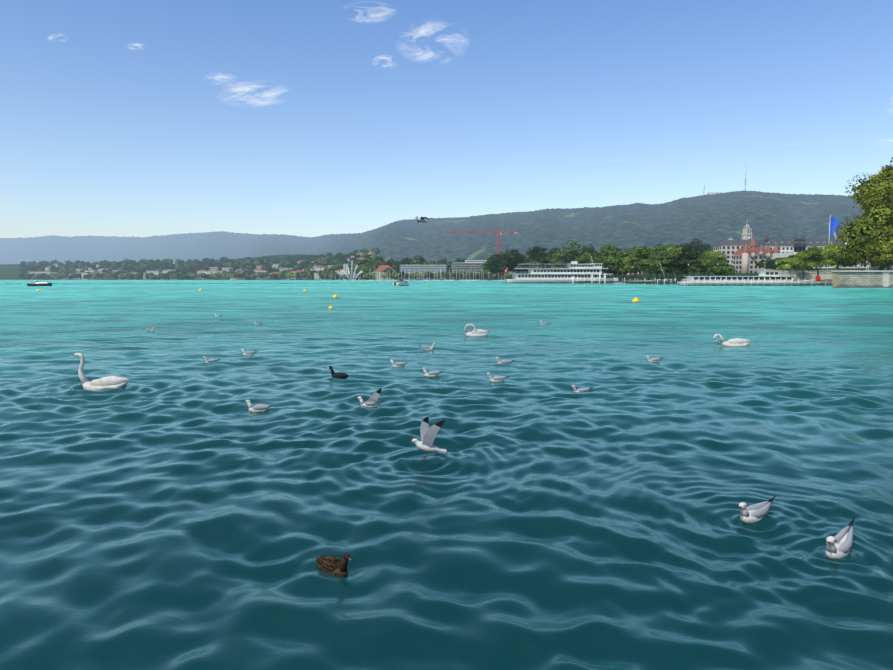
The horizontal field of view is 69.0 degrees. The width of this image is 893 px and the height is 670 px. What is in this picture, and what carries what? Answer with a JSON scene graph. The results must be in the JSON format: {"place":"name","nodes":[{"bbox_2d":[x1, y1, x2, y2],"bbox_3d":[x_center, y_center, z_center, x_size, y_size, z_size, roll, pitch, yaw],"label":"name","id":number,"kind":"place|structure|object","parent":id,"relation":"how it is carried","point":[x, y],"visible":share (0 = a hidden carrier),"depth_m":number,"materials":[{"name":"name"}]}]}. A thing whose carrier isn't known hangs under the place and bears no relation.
{"place":"outdoors","nodes":[
{"label":"outdoors","id":0,"kind":"place"},
{"bbox_2d":[233,254,315,265],"bbox_3d":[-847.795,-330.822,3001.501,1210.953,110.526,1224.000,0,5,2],"label":"wooded hill","id":1,"kind":"structure","parent":0,"point":[284,256],"depth_m":3228.29,"materials":[{"name":"green plant"}]},
{"bbox_2d":[0,254,757,283],"bbox_3d":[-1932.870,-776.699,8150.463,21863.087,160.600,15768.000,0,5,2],"label":"ground","id":2,"kind":"structure","parent":0,"point":[10,271],"depth_m":1534.52,"materials":[{"name":"grey"}]},
{"bbox_2d":[72,277,289,279],"bbox_3d":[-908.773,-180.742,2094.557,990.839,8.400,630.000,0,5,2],"label":"lido pavilions","id":3,"kind":"object","parent":2,"relation":"on","point":[233,278],"visible":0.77,"depth_m":1840.83,"materials":[{"name":"grey metal"}]},
{"bbox_2d":[27,251,375,279],"bbox_3d":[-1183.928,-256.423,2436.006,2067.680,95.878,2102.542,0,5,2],"label":"shore houses","id":4,"kind":"structure","parent":2,"relation":"on","point":[213,270],"depth_m":2213.73,"materials":[{"name":"grey"}]},
{"bbox_2d":[375,265,393,279],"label":"red roof house","id":5,"kind":"structure","parent":2,"relation":"on","point":[378,269],"depth_m":1002.12,"materials":[{"name":"grey"}]},
{"bbox_2d":[400,260,486,279],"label":"glass offices","id":6,"kind":"structure","parent":2,"relation":"on","point":[475,266],"depth_m":978.07,"materials":[{"name":"grey glass"}]},
{"bbox_2d":[451,226,517,253],"bbox_3d":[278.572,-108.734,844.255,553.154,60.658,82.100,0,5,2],"label":"tower crane","id":7,"kind":"object","parent":2,"relation":"on","point":[516,232],"visible":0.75,"depth_m":810.14,"materials":[{"name":"red metal"}]},
{"bbox_2d":[713,240,750,265],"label":"building","id":8,"kind":"structure","parent":2,"relation":"on","point":[729,248],"depth_m":481.55,"materials":[{"name":"grey paint"}]},
{"bbox_2d":[728,220,752,239],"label":"tower","id":9,"kind":"structure","parent":2,"relation":"on","point":[747,234],"depth_m":738.67,"materials":[{"name":"stone"}]},
{"bbox_2d":[732,236,779,272],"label":"building","id":10,"kind":"structure","parent":2,"relation":"on","point":[752,255],"depth_m":461.55,"materials":[{"name":"brick"}]},
{"bbox_2d":[756,231,870,269],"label":"mansard row","id":11,"kind":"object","parent":2,"relation":"on","point":[795,244],"visible":0.15,"depth_m":485.09,"materials":[{"name":"grey"}]},
{"bbox_2d":[773,252,866,271],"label":"building","id":12,"kind":"structure","parent":2,"relation":"on","point":[779,256],"depth_m":312.27,"materials":[{"name":"white glass"}]},
{"bbox_2d":[827,217,840,271],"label":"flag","id":13,"kind":"object","parent":2,"relation":"on","point":[834,222],"visible":0.88,"depth_m":228.97,"materials":[{"name":"blue fabric"}]},
{"bbox_2d":[24,239,736,278],"bbox_3d":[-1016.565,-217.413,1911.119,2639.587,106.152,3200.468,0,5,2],"label":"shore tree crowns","id":14,"kind":"object","parent":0,"point":[641,259],"visible":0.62,"depth_m":638.81,"materials":[{"name":"green plant"}]},
{"bbox_2d":[31,246,726,278],"bbox_3d":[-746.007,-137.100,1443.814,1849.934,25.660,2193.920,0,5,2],"label":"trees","id":15,"kind":"object","parent":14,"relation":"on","point":[626,262],"visible":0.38,"depth_m":946.01,"materials":[{"name":"green plant"}]},
{"bbox_2d":[18,239,799,279],"bbox_3d":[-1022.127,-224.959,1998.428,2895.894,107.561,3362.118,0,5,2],"label":"trees","id":16,"kind":"object","parent":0,"point":[510,260],"visible":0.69,"depth_m":1620.08,"materials":[{"name":"green plant"}]},
{"bbox_2d":[415,216,429,222],"bbox_3d":[-0.864,-4.216,23.728,0.585,0.221,1.211,-4,6,-41],"label":"flying gull","id":17,"kind":"object","parent":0,"point":[421,219],"visible":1,"depth_m":23.65,"materials":[{"name":"white"}]},
{"bbox_2d":[0,280,892,669],"bbox_3d":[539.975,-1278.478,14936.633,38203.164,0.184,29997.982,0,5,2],"label":"lake water","id":18,"kind":"structure","parent":0,"point":[174,504],"depth_m":6.72,"materials":[{"name":"teal liquid"}]},
{"bbox_2d":[27,280,51,285],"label":"speed boat","id":19,"kind":"object","parent":18,"relation":"on","point":[36,283],"visible":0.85,"depth_m":193.31,"materials":[{"name":"grey"}]},
{"bbox_2d":[73,353,128,390],"bbox_3d":[-6.463,0.732,12.141,1.065,0.797,0.392,0,5,4],"label":"swan","id":20,"kind":"object","parent":18,"relation":"on","point":[108,382],"visible":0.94,"depth_m":12.04,"materials":[{"name":"white"}]},
{"bbox_2d":[203,356,219,362],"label":"seagull","id":21,"kind":"object","parent":18,"relation":"on","point":[210,360],"visible":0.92,"depth_m":15.89,"materials":[{"name":"grey"}]},
{"bbox_2d":[241,349,256,354],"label":"seagull","id":22,"kind":"object","parent":18,"relation":"on","point":[249,352],"visible":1,"depth_m":17.41,"materials":[{"name":"grey"}]},
{"bbox_2d":[244,400,274,411],"bbox_3d":[-2.934,1.128,10.175,0.502,0.220,0.142,0,5,2],"label":"seagull","id":23,"kind":"object","parent":18,"relation":"on","point":[259,407],"visible":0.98,"depth_m":10.13,"materials":[{"name":"grey"}]},
{"bbox_2d":[125,269,504,280],"bbox_3d":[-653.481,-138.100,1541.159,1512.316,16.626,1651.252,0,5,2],"label":"marina sailboats","id":24,"kind":"object","parent":18,"relation":"on","point":[414,279],"visible":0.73,"depth_m":870.99,"materials":[{"name":"white paint"}]},
{"bbox_2d":[316,553,351,576],"bbox_3d":[-0.788,1.606,4.562,0.374,0.219,0.129,4,6,40],"label":"mallard duck","id":25,"kind":"object","parent":18,"relation":"on","point":[335,566],"visible":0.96,"depth_m":4.52},
{"bbox_2d":[328,366,348,377],"bbox_3d":[-2.263,0.788,13.526,0.448,0.289,0.170,0,5,2],"label":"coot","id":26,"kind":"object","parent":18,"relation":"on","point":[339,375],"visible":0.96,"depth_m":13.48,"materials":[{"name":"black"}]},
{"bbox_2d":[37,285,639,308],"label":"buoys","id":27,"kind":"object","parent":18,"relation":"on","point":[635,299],"visible":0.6,"depth_m":58.30,"materials":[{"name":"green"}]},
{"bbox_2d":[341,261,361,280],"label":"fountain jets","id":28,"kind":"object","parent":18,"relation":"on","point":[351,270],"visible":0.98,"depth_m":1000.75},
{"bbox_2d":[356,396,385,406],"bbox_3d":[-1.231,1.102,10.544,0.489,0.214,0.137,0,5,2],"label":"seagull","id":29,"kind":"object","parent":18,"relation":"on","point":[370,404],"visible":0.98,"depth_m":10.51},
{"bbox_2d":[367,388,381,402],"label":"settling gull wings","id":30,"kind":"object","parent":29,"relation":"attached to","point":[374,397],"visible":0.88,"depth_m":10.48},
{"bbox_2d":[390,360,407,366],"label":"seagull","id":31,"kind":"object","parent":18,"relation":"on","point":[397,364],"visible":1,"depth_m":15.01,"materials":[{"name":"grey"}]},
{"bbox_2d":[392,278,409,285],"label":"motor cruiser","id":32,"kind":"object","parent":18,"relation":"on","point":[401,282],"visible":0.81,"depth_m":202.16,"materials":[{"name":"white paint"}]},
{"bbox_2d":[419,343,434,349],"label":"seagull","id":33,"kind":"object","parent":18,"relation":"on","point":[427,348],"visible":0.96,"depth_m":18.66,"materials":[{"name":"grey"}]},
{"bbox_2d":[410,417,446,458],"bbox_3d":[-0.208,1.148,7.210,0.416,0.457,0.190,0,5,2],"label":"seagull","id":34,"kind":"object","parent":18,"relation":"on","point":[428,434],"visible":1,"depth_m":7.17,"materials":[{"name":"white"}]},
{"bbox_2d":[421,368,443,375],"bbox_3d":[-0.300,0.797,13.644,0.500,0.219,0.143,0,5,2],"label":"seagull","id":35,"kind":"object","parent":18,"relation":"on","point":[432,373],"visible":0.98,"depth_m":13.60,"materials":[{"name":"grey"}]},
{"bbox_2d":[464,324,489,335],"bbox_3d":[1.099,-0.136,23.334,0.922,0.572,0.400,0,5,-3],"label":"swan","id":36,"kind":"object","parent":18,"relation":"on","point":[478,332],"visible":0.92,"depth_m":23.20,"materials":[{"name":"white"}]},
{"bbox_2d":[486,373,508,380],"bbox_3d":[1.028,0.866,13.060,0.497,0.222,0.144,0,5,2],"label":"seagull","id":37,"kind":"object","parent":18,"relation":"on","point":[498,378],"visible":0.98,"depth_m":13.02,"materials":[{"name":"grey"}]},
{"bbox_2d":[495,357,514,363],"bbox_3d":[1.426,0.646,15.761,0.520,0.235,0.150,0,5,2],"label":"seagull","id":38,"kind":"object","parent":18,"relation":"on","point":[503,361],"visible":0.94,"depth_m":15.72,"materials":[{"name":"grey"}]},
{"bbox_2d":[504,257,617,282],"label":"passenger ship","id":39,"kind":"object","parent":18,"relation":"on","point":[581,272],"visible":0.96,"depth_m":327.15,"materials":[{"name":"white paint"}]},
{"bbox_2d":[572,385,591,391],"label":"seagull","id":40,"kind":"object","parent":18,"relation":"on","point":[581,389],"visible":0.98,"depth_m":11.96,"materials":[{"name":"grey"}]},
{"bbox_2d":[646,355,662,361],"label":"seagull","id":41,"kind":"object","parent":18,"relation":"on","point":[653,359],"visible":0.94,"depth_m":15.94,"materials":[{"name":"grey"}]},
{"bbox_2d":[572,262,842,285],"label":"ferry pier","id":42,"kind":"structure","parent":18,"relation":"on","point":[824,278],"depth_m":226.74,"materials":[{"name":"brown wood"}]},
{"bbox_2d":[713,334,750,346],"bbox_3d":[8.809,0.211,20.047,1.123,0.491,0.392,1,5,6],"label":"swan","id":43,"kind":"object","parent":18,"relation":"on","point":[734,342],"visible":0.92,"depth_m":19.92,"materials":[{"name":"white"}]},
{"bbox_2d":[678,262,817,285],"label":"passenger boat","id":44,"kind":"object","parent":18,"relation":"on","point":[764,274],"visible":0.83,"depth_m":205.53,"materials":[{"name":"white paint"}]},
{"bbox_2d":[739,496,775,523],"bbox_3d":[2.645,1.504,5.545,0.498,0.222,0.142,-2,5,-24],"label":"seagull","id":45,"kind":"object","parent":18,"relation":"on","point":[753,513],"visible":0.98,"depth_m":5.48,"materials":[{"name":"grey"}]},
{"bbox_2d":[825,516,855,558],"bbox_3d":[2.910,1.521,4.798,0.497,0.278,0.142,-3,6,-34],"label":"seagull","id":46,"kind":"object","parent":18,"relation":"on","point":[839,544],"visible":0.98,"depth_m":4.73,"materials":[{"name":"grey"}]},
{"bbox_2d":[0,190,892,269],"bbox_3d":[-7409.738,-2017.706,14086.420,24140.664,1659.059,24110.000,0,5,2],"label":"hill","id":47,"kind":"structure","parent":0,"point":[711,220],"depth_m":3939.90,"materials":[{"name":"green plant"}]},
{"bbox_2d":[703,174,745,194],"bbox_3d":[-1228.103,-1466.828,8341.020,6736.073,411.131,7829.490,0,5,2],"label":"communication towers","id":48,"kind":"structure","parent":47,"relation":"on","point":[710,193],"depth_m":4365.02,"materials":[{"name":"grey metal"}]},
{"bbox_2d":[0,0,892,237],"label":"sky","id":49,"kind":"structure","parent":0,"point":[509,106],"materials":[{"name":"blue"}]},
{"bbox_2d":[787,255,838,277],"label":"tree trunks","id":50,"kind":"object","parent":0,"point":[817,268],"visible":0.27,"depth_m":209.87,"materials":[{"name":"brown wood"}]},
{"bbox_2d":[775,243,856,270],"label":"small tree crowns","id":51,"kind":"object","parent":50,"relation":"attached to","point":[803,259],"visible":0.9,"depth_m":208.40,"materials":[{"name":"green plant"}]},
{"bbox_2d":[831,243,892,287],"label":"quay terrace","id":52,"kind":"structure","parent":0,"point":[862,278],"depth_m":155.90,"materials":[{"name":"stone"}]},
{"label":"quay tree trunks","id":53,"kind":"object","parent":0,"visible":0},
{"bbox_2d":[829,157,892,269],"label":"plane tree crowns","id":54,"kind":"object","parent":53,"relation":"attached to","point":[885,205],"visible":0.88,"depth_m":165.18,"materials":[{"name":"green plant"}]}
]}

